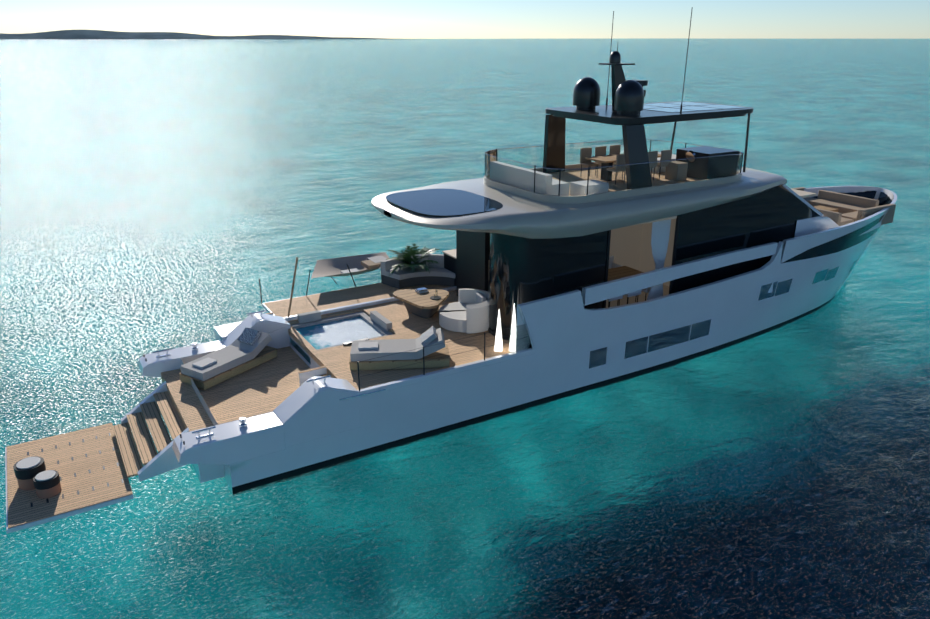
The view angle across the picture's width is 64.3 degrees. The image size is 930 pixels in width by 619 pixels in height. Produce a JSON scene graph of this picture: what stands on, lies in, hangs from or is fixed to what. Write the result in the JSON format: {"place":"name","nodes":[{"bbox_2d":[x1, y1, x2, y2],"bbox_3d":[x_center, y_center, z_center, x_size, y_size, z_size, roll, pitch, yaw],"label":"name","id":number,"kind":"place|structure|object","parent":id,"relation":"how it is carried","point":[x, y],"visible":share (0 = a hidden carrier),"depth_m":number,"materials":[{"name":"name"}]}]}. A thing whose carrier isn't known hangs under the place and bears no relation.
{"place":"outdoors","nodes":[
{"label":"outdoors","id":0,"kind":"place"},
{"bbox_2d":[0,30,385,38],"bbox_3d":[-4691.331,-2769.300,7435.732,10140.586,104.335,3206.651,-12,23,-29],"label":"headland terrain","id":1,"kind":"structure","parent":0,"point":[80,34],"depth_m":7623.43,"materials":[{"name":"grey stone"}]},
{"bbox_2d":[214,283,451,385],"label":"yacht aft deck fittings","id":2,"kind":"object","parent":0,"point":[306,309],"visible":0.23,"depth_m":27.40,"materials":[{"name":"beige wood"}]},
{"bbox_2d":[386,243,439,275],"bbox_3d":[-2.119,-2.211,30.158,3.419,1.268,2.356,-39,43,-60],"label":"palm plant","id":3,"kind":"object","parent":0,"point":[408,253],"visible":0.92,"depth_m":30.02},
{"bbox_2d":[0,38,929,618],"bbox_3d":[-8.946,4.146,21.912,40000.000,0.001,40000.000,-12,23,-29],"label":"sea water","id":4,"kind":"structure","parent":0,"point":[162,194],"depth_m":28.49,"materials":[{"name":"teal liquid"}]},
{"bbox_2d":[181,186,896,493],"bbox_3d":[6.372,-0.570,29.834,33.195,5.500,6.900,-12,23,-29],"label":"yacht hull","id":5,"kind":"object","parent":4,"relation":"on","point":[568,332],"visible":0.54,"depth_m":24.86,"materials":[{"name":"white paint"}]},
{"bbox_2d":[5,381,224,533],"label":"swim platform","id":6,"kind":"structure","parent":5,"relation":"attached to","point":[96,467],"depth_m":20.66,"materials":[{"name":"brown wood"}]},
{"bbox_2d":[161,290,511,430],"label":"yacht decks","id":7,"kind":"object","parent":5,"relation":"on","point":[269,386],"visible":0.15,"depth_m":23.15,"materials":[{"name":"brown wood"}]},
{"bbox_2d":[13,249,531,498],"bbox_3d":[-3.670,1.060,24.128,16.741,3.958,11.075,-38,42,-59],"label":"deck furniture","id":8,"kind":"object","parent":7,"relation":"on","point":[248,348],"visible":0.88,"depth_m":24.07,"materials":[{"name":"grey fabric"}]},
{"bbox_2d":[138,297,535,464],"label":"bulwarks","id":9,"kind":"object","parent":5,"relation":"attached to","point":[239,440],"visible":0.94,"depth_m":20.46,"materials":[{"name":"white paint"}]},
{"bbox_2d":[296,317,382,348],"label":"swimming pool","id":10,"kind":"structure","parent":5,"relation":"on","point":[328,334],"depth_m":25.69,"materials":[{"name":"liquid"}]},
{"bbox_2d":[371,167,838,340],"bbox_3d":[6.423,-2.951,28.993,20.608,4.450,6.650,-12,23,-29],"label":"superstructure","id":11,"kind":"object","parent":5,"relation":"on","point":[511,249],"visible":0.75,"depth_m":25.39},
{"bbox_2d":[484,7,753,203],"bbox_3d":[5.901,-7.694,26.925,10.100,6.020,5.240,-12,23,-29],"label":"flybridge","id":12,"kind":"object","parent":11,"relation":"on","point":[636,168],"visible":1,"depth_m":26.66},
{"bbox_2d":[589,260,857,367],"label":"hull windows","id":13,"kind":"structure","parent":5,"relation":"in","point":[636,347],"depth_m":27.12,"materials":[{"name":"black glass"}]},
{"bbox_2d":[792,187,895,225],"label":"bow deck","id":14,"kind":"structure","parent":5,"relation":"on","point":[840,209],"depth_m":34.72,"materials":[{"name":"brown wood"}]},
{"bbox_2d":[0,0,929,38],"label":"sky","id":15,"kind":"structure","parent":0,"point":[388,19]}
]}

